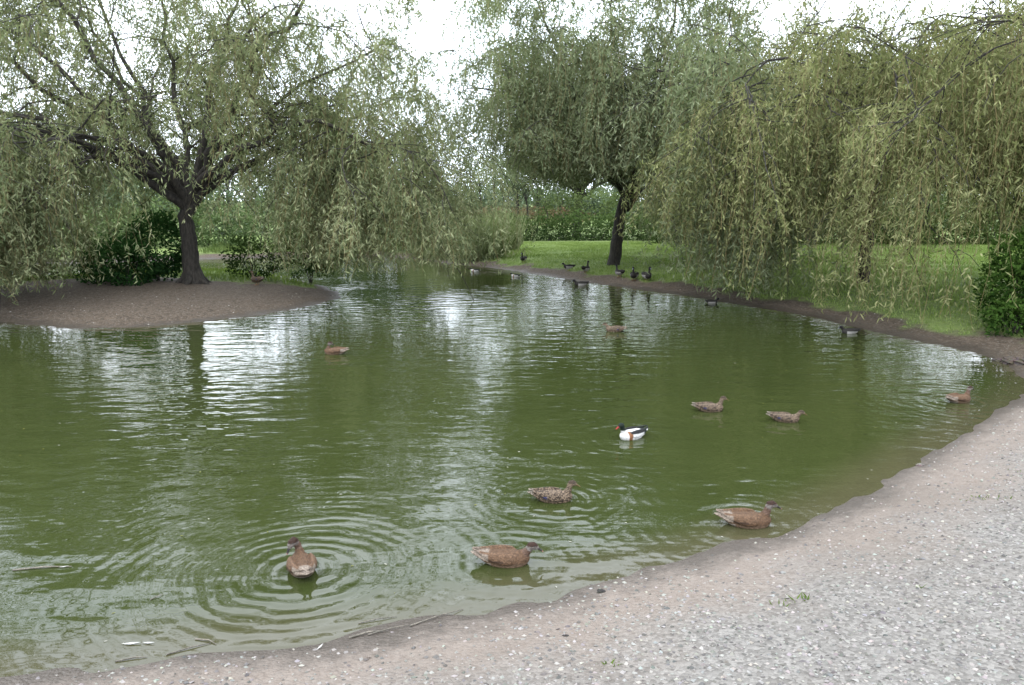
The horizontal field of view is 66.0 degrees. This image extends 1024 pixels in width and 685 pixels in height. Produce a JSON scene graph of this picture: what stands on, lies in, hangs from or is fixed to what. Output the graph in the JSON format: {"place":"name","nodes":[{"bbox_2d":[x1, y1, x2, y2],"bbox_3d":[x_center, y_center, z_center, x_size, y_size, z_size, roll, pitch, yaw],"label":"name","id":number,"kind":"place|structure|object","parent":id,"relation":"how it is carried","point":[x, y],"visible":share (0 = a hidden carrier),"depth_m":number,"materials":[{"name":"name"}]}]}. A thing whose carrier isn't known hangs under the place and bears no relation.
{"place":"outdoors","nodes":[
{"label":"outdoors","id":0,"kind":"place"},
{"bbox_2d":[199,240,406,253],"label":"grass","id":1,"kind":"structure","parent":0,"point":[219,247],"depth_m":36.28,"materials":[{"name":"green plant"}]},
{"bbox_2d":[0,256,1023,676],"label":"pond water","id":2,"kind":"structure","parent":0,"point":[432,406],"depth_m":7.40,"materials":[{"name":"green liquid"}]},
{"bbox_2d":[62,565,321,648],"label":"white feathers","id":3,"kind":"object","parent":2,"relation":"on","point":[152,642],"visible":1,"depth_m":4.03},
{"bbox_2d":[12,566,462,661],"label":"fallen twigs","id":4,"kind":"object","parent":2,"relation":"on","point":[369,632],"visible":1,"depth_m":4.12,"materials":[{"name":"brown wood"}]},
{"bbox_2d":[286,537,316,577],"bbox_3d":[-1.281,1.332,4.812,0.186,0.228,0.372,-4,10,-22],"label":"pochard duck","id":5,"kind":"object","parent":2,"relation":"on","point":[301,563],"visible":1,"depth_m":4.79},
{"bbox_2d":[324,341,348,354],"bbox_3d":[-2.673,0.098,12.040,0.395,0.231,0.197,1,10,5],"label":"pochard duck","id":6,"kind":"object","parent":2,"relation":"on","point":[334,350],"visible":0.94,"depth_m":11.98},
{"bbox_2d":[1,259,901,330],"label":"pebbles","id":7,"kind":"object","parent":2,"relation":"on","point":[297,304],"visible":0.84,"depth_m":17.45,"materials":[{"name":"stone"}]},
{"bbox_2d":[23,295,965,613],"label":"floating leaves","id":8,"kind":"object","parent":2,"relation":"on","point":[519,451],"visible":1,"depth_m":7.75,"materials":[{"name":"green plant"}]},
{"bbox_2d":[471,542,542,567],"bbox_3d":[-0.032,1.333,4.944,0.456,0.183,0.186,1,10,4],"label":"duck","id":9,"kind":"object","parent":2,"relation":"on","point":[504,556],"visible":0.95,"depth_m":4.90},
{"bbox_2d":[527,480,579,502],"bbox_3d":[0.318,1.140,6.005,0.404,0.199,0.172,1,10,3],"label":"mallard duck","id":10,"kind":"object","parent":2,"relation":"on","point":[551,494],"visible":0.94,"depth_m":5.97},
{"bbox_2d":[571,279,589,285],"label":"tufted duck","id":11,"kind":"object","parent":2,"relation":"on","point":[580,283],"visible":0.91,"depth_m":22.64},
{"bbox_2d":[601,322,626,331],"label":"mallard duck","id":12,"kind":"object","parent":2,"relation":"on","point":[615,328],"visible":0.91,"depth_m":14.17},
{"bbox_2d":[616,423,647,439],"bbox_3d":[1.163,0.857,7.643,0.426,0.210,0.181,-7,12,-34],"label":"shelduck","id":13,"kind":"object","parent":2,"relation":"on","point":[633,433],"visible":0.96,"depth_m":7.57,"materials":[{"name":"white"}]},
{"bbox_2d":[691,396,728,411],"bbox_3d":[2.174,0.684,8.660,0.415,0.204,0.176,0,10,2],"label":"mallard duck","id":14,"kind":"object","parent":2,"relation":"on","point":[709,407],"visible":0.94,"depth_m":8.62},
{"bbox_2d":[705,298,719,302],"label":"tufted duck","id":15,"kind":"object","parent":2,"relation":"on","point":[711,301],"visible":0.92,"depth_m":18.38},
{"bbox_2d":[714,500,781,528],"bbox_3d":[1.657,1.211,5.541,0.458,0.226,0.195,1,10,7],"label":"pochard duck","id":16,"kind":"object","parent":2,"relation":"on","point":[746,518],"visible":0.95,"depth_m":5.49},
{"bbox_2d":[766,410,806,422],"bbox_3d":[2.868,0.774,8.243,0.410,0.165,0.167,3,10,18],"label":"mallard duck","id":17,"kind":"object","parent":2,"relation":"on","point":[786,417],"visible":0.92,"depth_m":8.19},
{"bbox_2d":[837,326,860,333],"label":"tufted duck","id":18,"kind":"object","parent":2,"relation":"on","point":[850,330],"visible":0.98,"depth_m":13.97},
{"bbox_2d":[945,386,973,402],"bbox_3d":[5.146,0.612,9.063,0.436,0.215,0.186,-4,10,-20],"label":"pochard duck","id":19,"kind":"object","parent":2,"relation":"on","point":[965,397],"visible":0.96,"depth_m":8.99},
{"bbox_2d":[1001,356,1015,364],"bbox_3d":[7.149,0.275,11.266,0.272,0.152,0.215,-3,10,-16],"label":"rock","id":20,"kind":"object","parent":2,"relation":"on","point":[1007,360],"visible":0.56,"depth_m":11.24,"materials":[{"name":"stone"}]},
{"bbox_2d":[1013,357,1023,365],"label":"rock","id":21,"kind":"object","parent":2,"relation":"on","point":[1018,361],"visible":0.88,"depth_m":11.05,"materials":[{"name":"stone"}]},
{"bbox_2d":[0,201,1023,684],"bbox_3d":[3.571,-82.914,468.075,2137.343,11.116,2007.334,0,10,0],"label":"ground","id":22,"kind":"structure","parent":0,"point":[192,303],"depth_m":4.37,"materials":[{"name":"grey gravel"}]},
{"bbox_2d":[8,219,95,280],"bbox_3d":[-13.214,-2.547,20.964,4.679,2.738,2.552,4,10,20],"label":"shrub","id":23,"kind":"object","parent":22,"relation":"on","point":[75,277],"visible":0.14,"depth_m":20.71,"materials":[{"name":"green plant"}]},
{"bbox_2d":[71,205,201,285],"bbox_3d":[-9.597,-2.208,19.694,3.051,2.486,2.619,0,10,0],"label":"shrub","id":24,"kind":"object","parent":22,"relation":"on","point":[146,271],"visible":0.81,"depth_m":19.60,"materials":[{"name":"green plant"}]},
{"bbox_2d":[24,266,315,287],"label":"grass","id":25,"kind":"structure","parent":22,"relation":"on","point":[225,276],"depth_m":21.78,"materials":[{"name":"green plant"}]},
{"bbox_2d":[26,188,421,253],"bbox_3d":[-15.523,-5.357,37.787,24.866,4.622,5.693,0,10,0],"label":"shrub","id":26,"kind":"object","parent":22,"relation":"on","point":[207,240],"visible":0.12,"depth_m":37.70,"materials":[{"name":"green plant"}]},
{"bbox_2d":[249,270,263,284],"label":"mallard duck","id":27,"kind":"object","parent":22,"relation":"on","point":[257,279],"visible":1,"depth_m":20.06},
{"bbox_2d":[0,0,538,304],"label":"weeping willow tree","id":28,"kind":"object","parent":22,"relation":"on","point":[37,147],"visible":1,"depth_m":17.87,"materials":[{"name":"green plant"}]},
{"bbox_2d":[219,227,340,283],"bbox_3d":[-6.490,-2.500,22.340,3.517,1.980,1.967,-7,12,-37],"label":"shrub","id":29,"kind":"object","parent":22,"relation":"on","point":[261,258],"visible":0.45,"depth_m":21.96,"materials":[{"name":"green plant"}]},
{"bbox_2d":[356,125,452,223],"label":"background tree","id":30,"kind":"object","parent":22,"relation":"on","point":[407,173],"visible":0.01,"depth_m":44.88,"materials":[{"name":"green plant"}]},
{"bbox_2d":[406,199,529,263],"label":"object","id":31,"kind":"object","parent":22,"relation":"on","point":[513,240],"visible":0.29,"depth_m":31.36,"materials":[{"name":"green plant"}]},
{"bbox_2d":[451,142,491,211],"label":"sapling tree","id":32,"kind":"object","parent":22,"relation":"on","point":[471,175],"visible":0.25,"depth_m":48.90,"materials":[{"name":"green plant"}]},
{"bbox_2d":[473,151,515,212],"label":"sapling tree","id":33,"kind":"object","parent":22,"relation":"on","point":[494,184],"visible":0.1,"depth_m":52.00,"materials":[{"name":"green plant"}]},
{"bbox_2d":[496,168,522,212],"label":"sapling tree","id":34,"kind":"object","parent":22,"relation":"on","point":[512,192],"visible":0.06,"depth_m":54.96,"materials":[{"name":"green plant"}]},
{"bbox_2d":[499,152,535,233],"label":"sapling tree","id":35,"kind":"object","parent":22,"relation":"on","point":[525,195],"visible":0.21,"depth_m":50.16,"materials":[{"name":"green plant"}]},
{"bbox_2d":[446,204,592,229],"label":"reed bed","id":36,"kind":"object","parent":22,"relation":"on","point":[524,210],"visible":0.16,"depth_m":59.84,"materials":[{"name":"green plant"}]},
{"bbox_2d":[16,141,1023,234],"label":"distant trees","id":37,"kind":"object","parent":22,"relation":"on","point":[227,193],"visible":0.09,"depth_m":54.48,"materials":[{"name":"green plant"}]},
{"bbox_2d":[520,252,526,262],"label":"tufted duck","id":38,"kind":"object","parent":22,"relation":"on","point":[523,258],"visible":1,"depth_m":29.29},
{"bbox_2d":[523,183,560,232],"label":"sapling tree","id":39,"kind":"object","parent":22,"relation":"on","point":[537,199],"visible":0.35,"depth_m":53.06,"materials":[{"name":"green plant"}]},
{"bbox_2d":[451,27,656,236],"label":"weeping willow tree","id":40,"kind":"object","parent":22,"relation":"on","point":[500,163],"visible":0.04,"depth_m":45.65,"materials":[{"name":"green plant"}]},
{"bbox_2d":[452,208,675,240],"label":"hedge","id":41,"kind":"object","parent":22,"relation":"on","point":[544,234],"visible":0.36,"depth_m":41.61,"materials":[{"name":"green plant"}]},
{"bbox_2d":[562,263,575,270],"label":"tufted duck","id":42,"kind":"object","parent":22,"relation":"on","point":[569,266],"visible":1,"depth_m":26.23},
{"bbox_2d":[581,260,589,272],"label":"tufted duck","id":43,"kind":"object","parent":22,"relation":"on","point":[586,268],"visible":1,"depth_m":25.00},
{"bbox_2d":[534,183,648,238],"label":"shrub","id":44,"kind":"object","parent":22,"relation":"on","point":[580,203],"visible":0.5,"depth_m":43.84,"materials":[{"name":"green plant"}]},
{"bbox_2d":[597,589,605,593],"bbox_3d":[0.510,1.425,4.511,0.052,0.031,0.043,0,10,0],"label":"rock","id":45,"kind":"object","parent":22,"relation":"on","point":[600,591],"visible":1,"depth_m":4.50,"materials":[{"name":"stone"}]},
{"bbox_2d":[615,264,624,277],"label":"tufted duck","id":46,"kind":"object","parent":22,"relation":"on","point":[619,272],"visible":1,"depth_m":23.45},
{"bbox_2d":[630,267,638,280],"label":"tufted duck","id":47,"kind":"object","parent":22,"relation":"on","point":[633,274],"visible":1,"depth_m":22.53},
{"bbox_2d":[382,0,890,301],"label":"weeping willow tree","id":48,"kind":"object","parent":22,"relation":"on","point":[567,115],"visible":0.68,"depth_m":21.20,"materials":[{"name":"green plant"}]},
{"bbox_2d":[641,267,651,279],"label":"tufted duck","id":49,"kind":"object","parent":22,"relation":"on","point":[646,275],"visible":0.97,"depth_m":22.21},
{"bbox_2d":[602,469,1022,666],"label":"weeds","id":50,"kind":"object","parent":22,"relation":"on","point":[806,597],"visible":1,"depth_m":4.19,"materials":[{"name":"green plant"}]},
{"bbox_2d":[615,0,1023,334],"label":"weeping willow tree","id":51,"kind":"object","parent":22,"relation":"on","point":[822,96],"visible":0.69,"depth_m":15.10,"materials":[{"name":"green plant"}]},
{"bbox_2d":[639,183,1023,244],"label":"hedge","id":52,"kind":"object","parent":22,"relation":"on","point":[972,235],"visible":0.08,"depth_m":36.41,"materials":[{"name":"green plant"}]},
{"bbox_2d":[708,0,1023,298],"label":"weeping willow tree","id":53,"kind":"object","parent":22,"relation":"on","point":[965,65],"visible":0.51,"depth_m":13.06,"materials":[{"name":"green plant"}]},
{"bbox_2d":[741,0,1022,250],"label":"weeping willow tree","id":54,"kind":"object","parent":22,"relation":"on","point":[944,195],"visible":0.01,"depth_m":31.12,"materials":[{"name":"green plant"}]},
{"bbox_2d":[968,228,1023,336],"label":"shrub","id":55,"kind":"object","parent":22,"relation":"on","point":[1015,316],"visible":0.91,"depth_m":12.97,"materials":[{"name":"green plant"}]},
{"bbox_2d":[992,358,1001,361],"bbox_3d":[7.079,0.265,11.466,0.163,0.091,0.128,0,10,0],"label":"rock","id":56,"kind":"object","parent":22,"relation":"on","point":[997,359],"visible":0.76,"depth_m":11.43,"materials":[{"name":"stone"}]},
{"bbox_2d":[0,0,1023,200],"label":"sky","id":57,"kind":"structure","parent":0,"point":[434,35],"materials":[{"name":"white"}]},
{"bbox_2d":[16,402,1023,684],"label":"gravel path","id":58,"kind":"structure","parent":0,"point":[826,674],"depth_m":3.88,"materials":[{"name":"grey gravel"}]},
{"bbox_2d":[471,240,1023,335],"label":"grass","id":59,"kind":"structure","parent":0,"point":[604,246],"depth_m":24.59,"materials":[{"name":"green plant"}]}
]}

